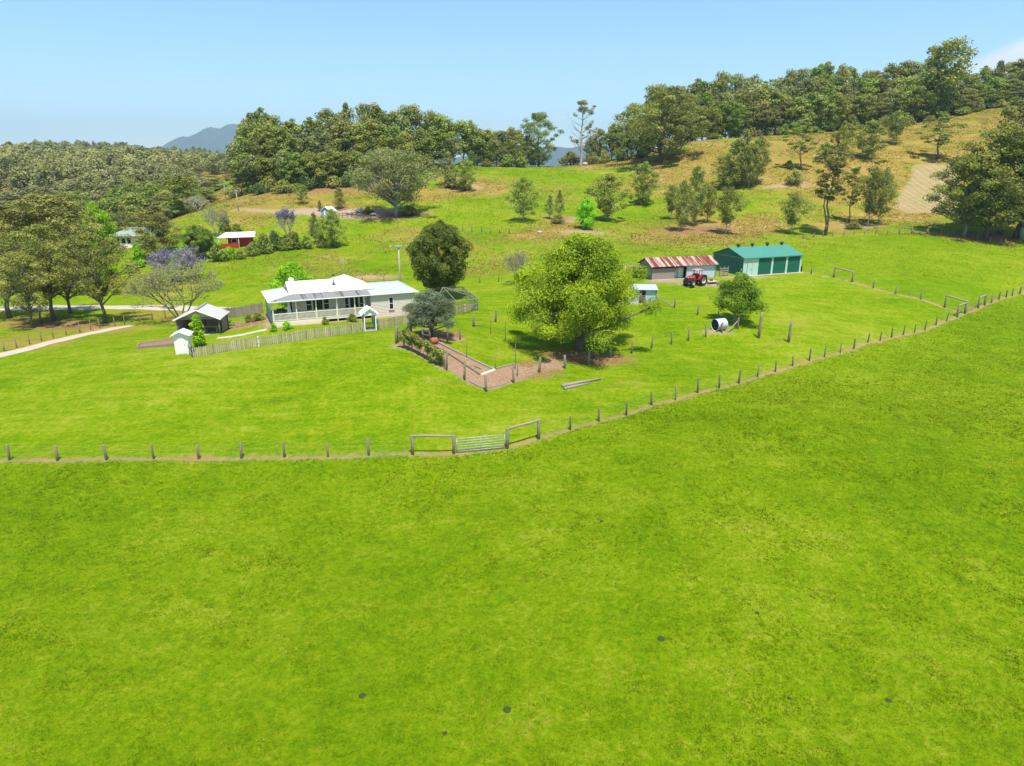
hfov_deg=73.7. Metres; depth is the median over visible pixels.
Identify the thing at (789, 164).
shrub
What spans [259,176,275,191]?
shrub
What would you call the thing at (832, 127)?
shrub
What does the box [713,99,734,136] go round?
gum tree
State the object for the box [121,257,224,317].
sparse tree
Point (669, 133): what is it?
gum tree
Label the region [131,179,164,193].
gum tree
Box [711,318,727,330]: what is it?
fallen water tank
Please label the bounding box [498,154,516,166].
shrub
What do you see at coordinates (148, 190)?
gum tree
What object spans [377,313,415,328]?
picket fence
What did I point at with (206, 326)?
garden table
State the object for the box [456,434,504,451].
metal gate
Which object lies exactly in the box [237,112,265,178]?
gum tree
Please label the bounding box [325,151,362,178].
gum tree
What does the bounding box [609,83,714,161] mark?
gum tree
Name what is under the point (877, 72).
gum tree
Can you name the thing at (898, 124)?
gum tree
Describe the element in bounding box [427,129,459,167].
gum tree
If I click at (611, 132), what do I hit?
gum tree
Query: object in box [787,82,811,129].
gum tree
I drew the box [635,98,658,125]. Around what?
gum tree
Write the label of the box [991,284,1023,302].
paddock fence
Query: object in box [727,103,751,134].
gum tree
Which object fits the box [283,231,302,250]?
shrub
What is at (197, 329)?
leafy shrub
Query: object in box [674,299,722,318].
hut fence
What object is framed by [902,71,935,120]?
gum tree
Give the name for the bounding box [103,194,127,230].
gum tree
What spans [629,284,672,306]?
iron hut
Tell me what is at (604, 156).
shrub
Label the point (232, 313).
paling fence
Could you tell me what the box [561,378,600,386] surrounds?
fallen log
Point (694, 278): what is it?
tractor
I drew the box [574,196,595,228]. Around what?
bright tree
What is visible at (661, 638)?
dung pat
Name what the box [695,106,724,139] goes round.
gum tree
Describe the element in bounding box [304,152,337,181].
gum tree
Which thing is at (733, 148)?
gum tree
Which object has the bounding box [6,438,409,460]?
paddock fence
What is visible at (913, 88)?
gum tree
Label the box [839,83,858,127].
gum tree
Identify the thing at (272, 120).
gum tree
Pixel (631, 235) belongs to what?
dry grass
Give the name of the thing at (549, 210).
gum sapling
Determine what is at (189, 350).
picket fence
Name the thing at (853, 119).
shrub
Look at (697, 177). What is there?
gum tree
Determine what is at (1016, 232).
gum tree
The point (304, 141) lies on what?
gum tree
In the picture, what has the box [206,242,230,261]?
shrub
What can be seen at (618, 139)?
gum tree
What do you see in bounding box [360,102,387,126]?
gum tree
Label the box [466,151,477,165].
shrub
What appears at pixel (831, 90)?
gum tree
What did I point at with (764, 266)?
roller door
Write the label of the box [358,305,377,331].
roofed garden gate
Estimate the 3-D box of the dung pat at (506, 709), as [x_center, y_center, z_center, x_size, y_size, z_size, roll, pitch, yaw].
[-0.206,13.183,27.568,0.348,0.022,0.341,0,18,0]
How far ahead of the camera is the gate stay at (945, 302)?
101.62 m
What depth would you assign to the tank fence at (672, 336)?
80.99 m
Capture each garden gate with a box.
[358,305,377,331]
[395,318,411,342]
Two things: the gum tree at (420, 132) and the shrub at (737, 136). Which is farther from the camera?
the shrub at (737, 136)
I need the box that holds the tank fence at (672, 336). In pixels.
[631,318,738,353]
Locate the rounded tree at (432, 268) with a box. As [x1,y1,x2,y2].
[405,219,473,292]
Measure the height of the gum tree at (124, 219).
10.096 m
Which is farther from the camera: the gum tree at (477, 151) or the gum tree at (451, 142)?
the gum tree at (477, 151)
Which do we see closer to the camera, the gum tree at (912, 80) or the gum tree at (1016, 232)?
the gum tree at (1016, 232)
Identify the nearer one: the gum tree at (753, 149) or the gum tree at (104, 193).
the gum tree at (753, 149)
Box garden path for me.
[217,328,266,338]
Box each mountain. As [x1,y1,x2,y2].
[162,124,237,153]
[434,146,636,166]
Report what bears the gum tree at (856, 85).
on the ground at (328, 394)
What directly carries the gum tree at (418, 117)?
on the ground at (328, 394)
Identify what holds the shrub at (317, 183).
on the ground at (328, 394)
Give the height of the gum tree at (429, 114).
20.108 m
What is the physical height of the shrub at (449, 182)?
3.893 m
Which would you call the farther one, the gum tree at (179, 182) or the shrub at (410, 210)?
the gum tree at (179, 182)
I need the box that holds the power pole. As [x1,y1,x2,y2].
[390,245,406,281]
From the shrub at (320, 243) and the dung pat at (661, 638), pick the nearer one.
the dung pat at (661, 638)
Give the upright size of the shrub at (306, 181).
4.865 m
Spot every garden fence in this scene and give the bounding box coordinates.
[395,328,487,391]
[447,327,460,341]
[492,344,611,388]
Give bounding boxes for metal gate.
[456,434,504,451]
[912,229,927,233]
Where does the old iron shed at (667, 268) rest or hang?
on the ground at (328, 394)
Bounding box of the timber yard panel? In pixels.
[719,266,728,276]
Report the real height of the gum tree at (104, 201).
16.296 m
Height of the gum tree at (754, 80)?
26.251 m
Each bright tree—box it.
[81,200,117,254]
[268,261,313,307]
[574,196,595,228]
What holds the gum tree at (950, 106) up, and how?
on the ground at (328, 394)
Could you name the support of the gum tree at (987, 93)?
on the ground at (328, 394)
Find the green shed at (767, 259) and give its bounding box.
[713,241,803,275]
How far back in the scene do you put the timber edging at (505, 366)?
67.86 m
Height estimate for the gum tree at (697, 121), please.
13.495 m
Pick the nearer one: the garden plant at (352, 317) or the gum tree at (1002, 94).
the garden plant at (352, 317)
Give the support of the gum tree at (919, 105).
on the ground at (328, 394)
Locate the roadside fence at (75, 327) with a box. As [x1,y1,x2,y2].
[2,310,165,350]
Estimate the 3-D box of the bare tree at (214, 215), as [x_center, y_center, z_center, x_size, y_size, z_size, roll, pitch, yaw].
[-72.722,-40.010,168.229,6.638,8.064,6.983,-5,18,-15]
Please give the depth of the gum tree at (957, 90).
290.67 m
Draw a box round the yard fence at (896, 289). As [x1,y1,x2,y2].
[866,280,922,299]
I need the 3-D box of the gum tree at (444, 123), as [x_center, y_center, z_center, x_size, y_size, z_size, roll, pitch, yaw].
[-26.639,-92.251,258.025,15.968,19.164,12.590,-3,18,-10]
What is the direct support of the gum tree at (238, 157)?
on the ground at (328, 394)
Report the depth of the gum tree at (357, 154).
224.55 m
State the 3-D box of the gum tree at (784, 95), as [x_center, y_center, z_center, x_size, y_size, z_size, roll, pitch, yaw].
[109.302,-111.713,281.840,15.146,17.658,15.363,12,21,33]
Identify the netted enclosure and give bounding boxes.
[423,287,478,314]
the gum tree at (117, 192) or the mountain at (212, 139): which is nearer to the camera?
the gum tree at (117, 192)
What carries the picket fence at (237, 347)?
on the ground at (328, 394)
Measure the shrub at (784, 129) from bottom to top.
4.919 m
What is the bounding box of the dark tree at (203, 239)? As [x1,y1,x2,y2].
[179,225,213,258]
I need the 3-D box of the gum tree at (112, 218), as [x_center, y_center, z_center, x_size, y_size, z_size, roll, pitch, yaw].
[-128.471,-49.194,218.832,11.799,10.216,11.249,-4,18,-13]
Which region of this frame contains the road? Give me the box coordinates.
[0,305,230,310]
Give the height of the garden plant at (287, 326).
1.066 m
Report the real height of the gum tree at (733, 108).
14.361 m
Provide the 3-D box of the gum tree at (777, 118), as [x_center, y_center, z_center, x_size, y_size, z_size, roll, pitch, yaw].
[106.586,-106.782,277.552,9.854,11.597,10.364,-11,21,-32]
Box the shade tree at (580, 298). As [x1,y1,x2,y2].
[505,232,663,353]
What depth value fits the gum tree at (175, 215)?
219.45 m
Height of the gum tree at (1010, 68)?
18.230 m
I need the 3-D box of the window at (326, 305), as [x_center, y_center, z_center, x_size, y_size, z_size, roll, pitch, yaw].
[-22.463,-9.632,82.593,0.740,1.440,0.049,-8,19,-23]
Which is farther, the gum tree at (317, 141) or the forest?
the forest
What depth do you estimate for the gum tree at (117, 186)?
281.83 m
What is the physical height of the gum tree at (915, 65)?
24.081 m
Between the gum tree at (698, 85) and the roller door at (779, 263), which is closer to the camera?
the roller door at (779, 263)
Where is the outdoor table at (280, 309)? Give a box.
[277,308,285,315]
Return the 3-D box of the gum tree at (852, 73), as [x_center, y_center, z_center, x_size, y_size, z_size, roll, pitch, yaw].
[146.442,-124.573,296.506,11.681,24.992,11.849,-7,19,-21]
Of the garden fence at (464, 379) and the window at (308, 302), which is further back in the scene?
the window at (308, 302)
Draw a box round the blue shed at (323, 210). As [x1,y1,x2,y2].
[320,206,336,217]
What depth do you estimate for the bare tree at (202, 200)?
207.69 m
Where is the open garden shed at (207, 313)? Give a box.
[172,302,229,335]
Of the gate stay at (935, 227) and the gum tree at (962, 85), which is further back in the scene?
the gum tree at (962, 85)
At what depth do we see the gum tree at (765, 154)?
200.76 m
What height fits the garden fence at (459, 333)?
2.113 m
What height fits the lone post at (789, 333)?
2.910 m
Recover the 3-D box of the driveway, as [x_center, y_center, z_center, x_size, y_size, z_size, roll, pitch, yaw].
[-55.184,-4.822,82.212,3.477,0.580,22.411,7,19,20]
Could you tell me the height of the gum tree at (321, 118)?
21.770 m
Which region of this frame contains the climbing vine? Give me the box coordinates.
[397,328,445,361]
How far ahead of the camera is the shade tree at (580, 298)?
71.50 m
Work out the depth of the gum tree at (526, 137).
266.95 m
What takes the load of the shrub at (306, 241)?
on the ground at (328, 394)
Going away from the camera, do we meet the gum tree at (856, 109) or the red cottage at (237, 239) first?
the red cottage at (237, 239)
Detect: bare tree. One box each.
[180,194,210,210]
[201,204,230,235]
[500,248,531,282]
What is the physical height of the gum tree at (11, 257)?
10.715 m
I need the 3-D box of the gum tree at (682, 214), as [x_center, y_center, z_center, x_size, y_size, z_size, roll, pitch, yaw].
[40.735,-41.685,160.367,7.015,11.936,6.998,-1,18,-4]
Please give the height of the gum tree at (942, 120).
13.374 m
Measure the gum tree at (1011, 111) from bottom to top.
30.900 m
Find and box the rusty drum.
[430,337,439,343]
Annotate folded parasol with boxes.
[287,302,291,316]
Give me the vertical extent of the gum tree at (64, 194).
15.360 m
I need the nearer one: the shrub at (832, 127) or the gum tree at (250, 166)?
the gum tree at (250, 166)
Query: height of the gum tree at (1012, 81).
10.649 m
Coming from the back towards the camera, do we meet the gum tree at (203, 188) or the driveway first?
the gum tree at (203, 188)
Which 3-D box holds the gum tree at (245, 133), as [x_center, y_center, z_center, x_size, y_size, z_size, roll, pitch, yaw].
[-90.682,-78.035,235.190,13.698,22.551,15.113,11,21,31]
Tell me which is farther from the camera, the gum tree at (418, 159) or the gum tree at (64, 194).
the gum tree at (64, 194)
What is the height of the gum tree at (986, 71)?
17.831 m
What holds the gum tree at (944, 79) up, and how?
on the ground at (328, 394)
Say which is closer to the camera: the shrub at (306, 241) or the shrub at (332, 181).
the shrub at (306, 241)
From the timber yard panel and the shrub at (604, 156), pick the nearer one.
the timber yard panel
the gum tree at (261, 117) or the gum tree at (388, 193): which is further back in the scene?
the gum tree at (261, 117)
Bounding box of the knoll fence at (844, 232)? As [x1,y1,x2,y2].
[804,228,895,238]
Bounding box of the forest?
[0,139,229,207]
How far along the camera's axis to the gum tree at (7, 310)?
97.94 m
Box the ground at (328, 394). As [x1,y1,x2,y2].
[0,104,1023,765]
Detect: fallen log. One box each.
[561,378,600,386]
[563,382,589,389]
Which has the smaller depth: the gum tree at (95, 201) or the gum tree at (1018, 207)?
the gum tree at (1018, 207)
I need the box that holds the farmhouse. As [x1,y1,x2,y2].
[261,259,418,326]
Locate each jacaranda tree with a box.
[144,245,209,281]
[275,208,295,237]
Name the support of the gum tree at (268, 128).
on the ground at (328, 394)
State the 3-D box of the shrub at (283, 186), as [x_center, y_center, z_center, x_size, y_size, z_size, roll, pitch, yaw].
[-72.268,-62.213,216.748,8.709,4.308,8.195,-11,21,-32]
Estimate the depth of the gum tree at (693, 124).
262.86 m
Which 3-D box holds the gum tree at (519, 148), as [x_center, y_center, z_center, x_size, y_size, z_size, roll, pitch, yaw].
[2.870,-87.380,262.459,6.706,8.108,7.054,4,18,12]
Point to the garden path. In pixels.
(242, 334)
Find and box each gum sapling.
[293,184,308,203]
[316,201,323,209]
[543,194,556,216]
[555,189,565,214]
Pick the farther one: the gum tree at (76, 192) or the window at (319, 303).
the gum tree at (76, 192)
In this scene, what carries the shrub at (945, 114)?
on the ground at (328, 394)
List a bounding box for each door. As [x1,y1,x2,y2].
[176,336,186,353]
[349,297,358,312]
[678,267,683,277]
[746,262,752,274]
[757,258,771,274]
[772,257,785,273]
[787,256,799,272]
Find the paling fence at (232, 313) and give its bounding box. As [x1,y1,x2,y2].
[222,302,262,317]
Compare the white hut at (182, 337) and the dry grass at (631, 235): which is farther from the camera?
the dry grass at (631, 235)
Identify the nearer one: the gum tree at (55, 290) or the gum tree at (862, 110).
the gum tree at (55, 290)
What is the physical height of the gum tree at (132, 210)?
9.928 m
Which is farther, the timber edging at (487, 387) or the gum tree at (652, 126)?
the gum tree at (652, 126)
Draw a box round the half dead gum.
[566,100,598,164]
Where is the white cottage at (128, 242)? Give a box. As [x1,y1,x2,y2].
[112,227,155,248]
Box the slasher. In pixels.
[706,279,718,283]
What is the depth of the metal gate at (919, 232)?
157.91 m
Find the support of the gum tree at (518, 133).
on the ground at (328, 394)
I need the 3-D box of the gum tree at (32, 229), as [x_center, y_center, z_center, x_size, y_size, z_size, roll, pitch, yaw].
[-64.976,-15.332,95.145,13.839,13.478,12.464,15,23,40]
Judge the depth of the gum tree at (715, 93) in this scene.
278.01 m
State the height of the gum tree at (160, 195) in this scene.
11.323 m
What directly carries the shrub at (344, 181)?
on the ground at (328, 394)
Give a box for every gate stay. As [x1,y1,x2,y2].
[410,435,454,454]
[506,419,539,448]
[833,267,853,281]
[927,227,942,233]
[944,295,968,311]
[956,302,967,316]
[977,294,987,308]
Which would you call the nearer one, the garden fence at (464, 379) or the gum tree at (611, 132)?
the garden fence at (464, 379)
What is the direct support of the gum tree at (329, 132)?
on the ground at (328, 394)
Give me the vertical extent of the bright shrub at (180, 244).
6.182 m
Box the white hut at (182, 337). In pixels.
[170,328,192,354]
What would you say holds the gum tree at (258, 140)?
on the ground at (328, 394)
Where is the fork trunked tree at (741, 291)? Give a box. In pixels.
[708,271,770,322]
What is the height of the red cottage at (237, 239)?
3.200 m
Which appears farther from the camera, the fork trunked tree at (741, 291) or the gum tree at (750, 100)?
the gum tree at (750, 100)
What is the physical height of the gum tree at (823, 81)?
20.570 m
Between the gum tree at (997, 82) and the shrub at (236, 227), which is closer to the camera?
the shrub at (236, 227)
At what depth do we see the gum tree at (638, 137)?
258.56 m
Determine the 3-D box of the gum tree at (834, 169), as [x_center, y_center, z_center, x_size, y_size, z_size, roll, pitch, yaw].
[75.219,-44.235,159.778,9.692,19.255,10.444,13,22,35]
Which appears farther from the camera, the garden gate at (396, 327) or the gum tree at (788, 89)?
the gum tree at (788, 89)
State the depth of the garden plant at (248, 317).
83.50 m
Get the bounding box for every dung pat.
[359,693,366,697]
[503,706,510,712]
[658,636,664,640]
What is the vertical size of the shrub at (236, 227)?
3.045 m
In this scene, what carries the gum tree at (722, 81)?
on the ground at (328, 394)
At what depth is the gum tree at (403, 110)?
252.86 m
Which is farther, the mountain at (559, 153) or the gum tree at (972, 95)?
the mountain at (559, 153)
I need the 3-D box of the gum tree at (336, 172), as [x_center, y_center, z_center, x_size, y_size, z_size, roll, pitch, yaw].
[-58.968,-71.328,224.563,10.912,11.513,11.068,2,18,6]
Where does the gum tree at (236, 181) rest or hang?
on the ground at (328, 394)
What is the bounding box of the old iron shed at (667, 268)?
[624,255,718,279]
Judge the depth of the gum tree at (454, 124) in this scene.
258.59 m
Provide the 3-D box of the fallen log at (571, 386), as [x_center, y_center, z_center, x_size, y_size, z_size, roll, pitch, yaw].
[6.156,0.245,64.564,3.327,0.395,0.298,-14,22,-37]
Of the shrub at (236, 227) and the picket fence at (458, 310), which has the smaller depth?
the picket fence at (458, 310)
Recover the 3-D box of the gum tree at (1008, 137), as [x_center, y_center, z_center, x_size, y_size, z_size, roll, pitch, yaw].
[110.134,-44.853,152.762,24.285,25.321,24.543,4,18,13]
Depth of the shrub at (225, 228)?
167.79 m
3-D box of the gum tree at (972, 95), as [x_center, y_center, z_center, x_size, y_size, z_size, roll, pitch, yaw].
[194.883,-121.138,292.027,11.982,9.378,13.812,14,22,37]
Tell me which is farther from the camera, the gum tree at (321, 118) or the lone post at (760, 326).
the gum tree at (321, 118)
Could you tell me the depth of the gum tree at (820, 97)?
275.12 m
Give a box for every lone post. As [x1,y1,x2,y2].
[757,313,762,337]
[787,321,792,342]
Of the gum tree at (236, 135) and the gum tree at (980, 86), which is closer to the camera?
the gum tree at (236, 135)
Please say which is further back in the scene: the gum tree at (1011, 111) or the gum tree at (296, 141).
the gum tree at (296, 141)
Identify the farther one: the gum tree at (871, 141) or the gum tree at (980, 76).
the gum tree at (980, 76)
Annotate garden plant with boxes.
[228,317,234,325]
[244,314,252,321]
[250,312,265,320]
[269,322,276,331]
[282,321,293,329]
[321,317,329,324]
[346,313,358,321]
[435,355,445,363]
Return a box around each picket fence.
[188,342,192,357]
[191,322,363,357]
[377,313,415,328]
[453,303,477,312]
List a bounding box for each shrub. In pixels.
[131,243,144,267]
[171,241,192,270]
[188,314,205,346]
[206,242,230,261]
[216,216,231,234]
[223,186,250,197]
[224,246,235,259]
[230,223,243,231]
[235,250,246,258]
[242,242,260,256]
[248,183,265,194]
[254,233,274,253]
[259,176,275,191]
[268,229,280,250]
[270,180,297,192]
[276,238,290,250]
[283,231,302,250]
[292,175,314,190]
[300,235,314,248]
[311,176,324,187]
[315,235,327,247]
[322,175,342,187]
[340,171,353,186]
[362,207,374,213]
[399,206,420,215]
[437,177,464,187]
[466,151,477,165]
[481,158,492,166]
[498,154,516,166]
[510,151,528,167]
[551,214,565,223]
[558,151,583,165]
[583,152,598,164]
[598,149,609,163]
[614,149,631,160]
[632,149,649,157]
[685,131,697,141]
[707,132,723,139]
[728,131,741,137]
[741,127,764,136]
[761,127,771,135]
[779,123,789,134]
[783,160,794,168]
[784,170,803,185]
[812,118,829,131]
[823,122,836,131]
[841,115,859,129]
[843,221,862,228]
[904,117,916,124]
[923,115,936,121]
[938,111,950,118]
[955,107,973,114]
[970,97,985,111]
[989,99,1010,107]
[1006,96,1020,105]
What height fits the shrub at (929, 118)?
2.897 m
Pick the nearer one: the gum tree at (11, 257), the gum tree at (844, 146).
the gum tree at (11, 257)
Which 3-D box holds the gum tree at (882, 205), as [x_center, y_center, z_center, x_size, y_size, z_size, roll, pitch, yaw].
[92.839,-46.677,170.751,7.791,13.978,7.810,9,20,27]
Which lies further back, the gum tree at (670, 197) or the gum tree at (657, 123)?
the gum tree at (657, 123)
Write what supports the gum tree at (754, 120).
on the ground at (328, 394)
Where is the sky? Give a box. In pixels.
[0,0,1023,157]
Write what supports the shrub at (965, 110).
on the ground at (328, 394)
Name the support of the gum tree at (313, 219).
on the ground at (328, 394)
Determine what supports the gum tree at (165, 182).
on the ground at (328, 394)
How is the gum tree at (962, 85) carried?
on the ground at (328, 394)
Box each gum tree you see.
[0,203,56,278]
[0,217,48,317]
[0,224,101,320]
[0,248,51,327]
[1,260,64,323]
[3,192,127,279]
[19,193,34,207]
[25,237,89,313]
[42,232,141,323]
[54,190,80,207]
[54,213,78,231]
[59,190,84,202]
[69,202,85,215]
[78,190,93,202]
[82,200,104,209]
[85,194,106,204]
[96,191,112,208]
[97,198,116,214]
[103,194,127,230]
[103,213,120,236]
[105,184,130,198]
[106,188,134,211]
[108,205,149,226]
[110,193,148,222]
[113,204,132,232]
[118,206,190,253]
[119,179,140,194]
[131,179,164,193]
[131,231,164,261]
[134,205,142,226]
[135,180,156,193]
[137,183,165,217]
[142,200,162,220]
[146,190,186,219]
[152,193,193,212]
[159,174,206,213]
[161,172,173,190]
[161,207,181,218]
[183,174,200,199]
[186,189,221,205]
[198,187,216,194]
[217,143,251,184]
[222,163,248,190]
[225,124,251,189]
[227,152,255,192]
[228,122,260,185]
[229,154,269,183]
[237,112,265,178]
[242,128,275,169]
[242,156,276,186]
[243,121,291,170]
[250,107,270,149]
[258,157,280,185]
[262,115,287,178]
[265,125,301,174]
[270,149,293,182]
[277,134,303,179]
[279,118,301,139]
[279,152,308,182]
[286,157,315,179]
[287,123,305,142]
[296,132,313,178]
[301,116,323,149]
[301,151,318,175]
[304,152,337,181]
[306,127,338,169]
[307,212,320,240]
[308,108,345,148]
[314,129,341,169]
[314,208,348,246]
[318,148,349,176]
[324,111,359,144]
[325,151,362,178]
[326,120,363,164]
[332,187,347,208]
[336,125,368,161]
[340,102,354,144]
[341,122,375,154]
[343,146,442,216]
[344,151,369,174]
[351,118,386,156]
[353,102,376,139]
[358,122,398,155]
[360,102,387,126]
[368,107,390,147]
[380,124,408,156]
[383,109,415,134]
[389,104,422,144]
[390,131,417,156]
[402,103,431,150]
[404,154,426,171]
[410,127,435,165]
[413,136,442,168]
[414,157,435,170]
[423,109,447,161]
[425,112,461,160]
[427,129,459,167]
[435,151,458,179]
[438,138,463,168]
[445,121,458,149]
[448,119,483,159]
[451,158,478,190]
[465,119,478,153]
[466,144,486,164]
[469,128,498,157]
[476,139,487,163]
[482,128,502,147]
[482,142,498,163]
[490,145,508,166]
[491,130,514,157]
[492,130,500,165]
[498,140,515,162]
[502,126,517,152]
[503,177,540,221]
[511,129,525,152]
[513,145,527,165]
[514,111,563,166]
[518,135,537,164]
[582,139,600,157]
[584,172,630,220]
[588,128,608,156]
[599,125,620,160]
[607,125,628,152]
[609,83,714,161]
[616,102,642,155]
[618,123,639,154]
[628,161,659,204]
[629,123,652,145]
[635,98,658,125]
[643,115,659,152]
[645,83,670,145]
[647,107,669,144]
[660,103,679,138]
[663,113,696,135]
[663,185,683,219]
[669,179,701,230]
[671,85,698,135]
[679,78,711,118]
[680,99,701,137]
[683,165,714,225]
[686,106,712,135]
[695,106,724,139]
[696,88,719,139]
[699,185,719,222]
[705,87,728,137]
[708,80,721,138]
[709,70,736,131]
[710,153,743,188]
[711,186,751,233]
[713,92,741,117]
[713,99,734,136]
[717,100,752,137]
[720,73,754,100]
[721,140,746,182]
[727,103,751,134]
[730,129,760,186]
[732,89,751,137]
[736,143,767,187]
[739,74,763,94]
[739,86,772,129]
[740,96,762,133]
[743,105,777,130]
[744,106,763,128]
[747,136,771,184]
[753,81,772,131]
[760,86,781,128]
[764,105,785,134]
[766,90,795,134]
[768,76,794,133]
[768,96,804,129]
[773,85,803,133]
[777,191,815,233]
[779,68,806,123]
[779,96,817,129]
[781,118,825,168]
[785,67,818,85]
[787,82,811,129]
[789,77,828,128]
[790,92,817,132]
[798,91,835,131]
[805,63,828,87]
[808,78,843,121]
[813,151,856,235]
[814,61,837,92]
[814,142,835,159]
[819,88,840,128]
[824,74,850,122]
[826,92,852,125]
[828,121,858,163]
[833,95,860,125]
[834,63,852,87]
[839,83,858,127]
[840,166,869,221]
[845,66,860,89]
[846,119,898,159]
[847,81,865,123]
[847,98,868,124]
[848,93,884,128]
[852,76,882,124]
[857,165,899,226]
[858,98,893,120]
[859,70,883,88]
[860,78,903,107]
[863,69,884,92]
[870,167,899,223]
[875,78,907,117]
[875,91,899,118]
[878,110,913,143]
[881,62,908,116]
[887,88,915,115]
[893,75,926,117]
[894,59,921,112]
[901,61,923,118]
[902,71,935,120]
[904,84,928,114]
[904,91,932,121]
[911,90,942,120]
[912,116,969,159]
[916,57,934,89]
[919,35,978,118]
[922,152,1022,236]
[925,92,952,117]
[932,100,959,115]
[942,121,1023,239]
[945,82,977,109]
[947,70,973,98]
[947,88,968,102]
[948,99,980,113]
[954,88,982,103]
[956,71,980,89]
[959,97,1023,235]
[967,73,982,88]
[969,83,996,105]
[970,65,993,101]
[978,76,1008,106]
[980,88,1000,107]
[984,146,1023,239]
[986,90,1015,103]
[988,60,1011,84]
[994,62,1023,103]
[995,79,1023,94]
[1003,90,1023,99]
[1004,81,1023,96]
[1004,121,1023,238]
[1008,58,1023,79]
[1008,69,1023,89]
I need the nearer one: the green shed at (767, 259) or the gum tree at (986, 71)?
the green shed at (767, 259)
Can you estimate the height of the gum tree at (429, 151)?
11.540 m
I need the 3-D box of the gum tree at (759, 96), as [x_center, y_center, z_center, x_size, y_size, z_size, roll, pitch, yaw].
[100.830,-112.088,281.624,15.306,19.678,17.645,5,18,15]
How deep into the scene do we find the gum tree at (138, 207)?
189.25 m
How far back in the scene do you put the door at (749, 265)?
114.88 m
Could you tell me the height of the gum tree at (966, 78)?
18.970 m
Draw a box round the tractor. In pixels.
[683,269,707,286]
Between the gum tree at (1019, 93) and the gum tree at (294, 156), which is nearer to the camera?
the gum tree at (294, 156)
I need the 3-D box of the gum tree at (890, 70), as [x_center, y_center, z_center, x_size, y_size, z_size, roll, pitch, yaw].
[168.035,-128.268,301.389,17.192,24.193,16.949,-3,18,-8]
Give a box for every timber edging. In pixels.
[433,345,479,374]
[438,342,493,369]
[469,381,503,388]
[496,363,514,369]
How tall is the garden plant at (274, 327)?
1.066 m
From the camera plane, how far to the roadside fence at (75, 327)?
87.34 m
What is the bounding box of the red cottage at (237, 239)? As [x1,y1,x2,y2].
[214,231,254,247]
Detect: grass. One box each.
[15,109,1023,294]
[78,105,1023,293]
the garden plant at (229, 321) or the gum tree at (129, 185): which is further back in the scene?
the gum tree at (129, 185)
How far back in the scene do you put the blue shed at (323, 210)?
184.43 m
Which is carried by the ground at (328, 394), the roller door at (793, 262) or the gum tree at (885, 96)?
the gum tree at (885, 96)
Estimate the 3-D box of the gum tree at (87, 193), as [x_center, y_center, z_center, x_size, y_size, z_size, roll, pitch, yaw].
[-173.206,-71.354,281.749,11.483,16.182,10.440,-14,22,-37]
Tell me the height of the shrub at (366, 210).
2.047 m
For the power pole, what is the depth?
100.05 m
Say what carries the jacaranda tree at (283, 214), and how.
on the ground at (328, 394)
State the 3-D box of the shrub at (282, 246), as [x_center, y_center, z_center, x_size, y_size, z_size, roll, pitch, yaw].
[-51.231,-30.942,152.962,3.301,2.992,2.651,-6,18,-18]
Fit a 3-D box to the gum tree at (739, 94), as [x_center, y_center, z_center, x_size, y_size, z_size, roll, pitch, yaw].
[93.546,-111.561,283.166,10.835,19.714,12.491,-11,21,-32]
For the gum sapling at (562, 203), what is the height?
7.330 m
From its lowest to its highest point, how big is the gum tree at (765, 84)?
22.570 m
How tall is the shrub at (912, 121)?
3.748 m
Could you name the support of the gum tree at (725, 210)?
on the ground at (328, 394)
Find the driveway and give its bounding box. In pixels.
[0,325,132,356]
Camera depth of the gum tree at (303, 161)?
219.66 m
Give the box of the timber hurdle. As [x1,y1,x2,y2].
[422,328,430,340]
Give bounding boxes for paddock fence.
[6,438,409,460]
[542,310,955,436]
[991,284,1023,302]
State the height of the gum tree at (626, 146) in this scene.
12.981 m
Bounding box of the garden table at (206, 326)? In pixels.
[204,325,217,332]
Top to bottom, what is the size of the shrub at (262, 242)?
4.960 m
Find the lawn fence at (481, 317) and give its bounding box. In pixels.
[473,309,499,326]
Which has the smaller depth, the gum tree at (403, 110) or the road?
the road
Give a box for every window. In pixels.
[305,300,312,310]
[312,299,323,309]
[323,299,329,308]
[344,297,348,312]
[359,296,363,309]
[389,297,394,309]
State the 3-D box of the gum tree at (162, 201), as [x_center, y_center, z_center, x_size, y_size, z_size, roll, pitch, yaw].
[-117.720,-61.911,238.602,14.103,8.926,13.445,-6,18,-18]
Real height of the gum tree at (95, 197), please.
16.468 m
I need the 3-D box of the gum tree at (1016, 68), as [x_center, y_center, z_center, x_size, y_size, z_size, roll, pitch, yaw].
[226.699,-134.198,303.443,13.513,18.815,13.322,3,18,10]
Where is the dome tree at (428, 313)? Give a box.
[401,289,457,337]
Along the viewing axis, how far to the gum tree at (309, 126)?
248.67 m
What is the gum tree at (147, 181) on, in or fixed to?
on the ground at (328, 394)
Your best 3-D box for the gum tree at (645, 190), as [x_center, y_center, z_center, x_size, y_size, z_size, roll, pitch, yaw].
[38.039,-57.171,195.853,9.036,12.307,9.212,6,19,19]
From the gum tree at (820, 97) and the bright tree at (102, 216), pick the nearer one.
the bright tree at (102, 216)
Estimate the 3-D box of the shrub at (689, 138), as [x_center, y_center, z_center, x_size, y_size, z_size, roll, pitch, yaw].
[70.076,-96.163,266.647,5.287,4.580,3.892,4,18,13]
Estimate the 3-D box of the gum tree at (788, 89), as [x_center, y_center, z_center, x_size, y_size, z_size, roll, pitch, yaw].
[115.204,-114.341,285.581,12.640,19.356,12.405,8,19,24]

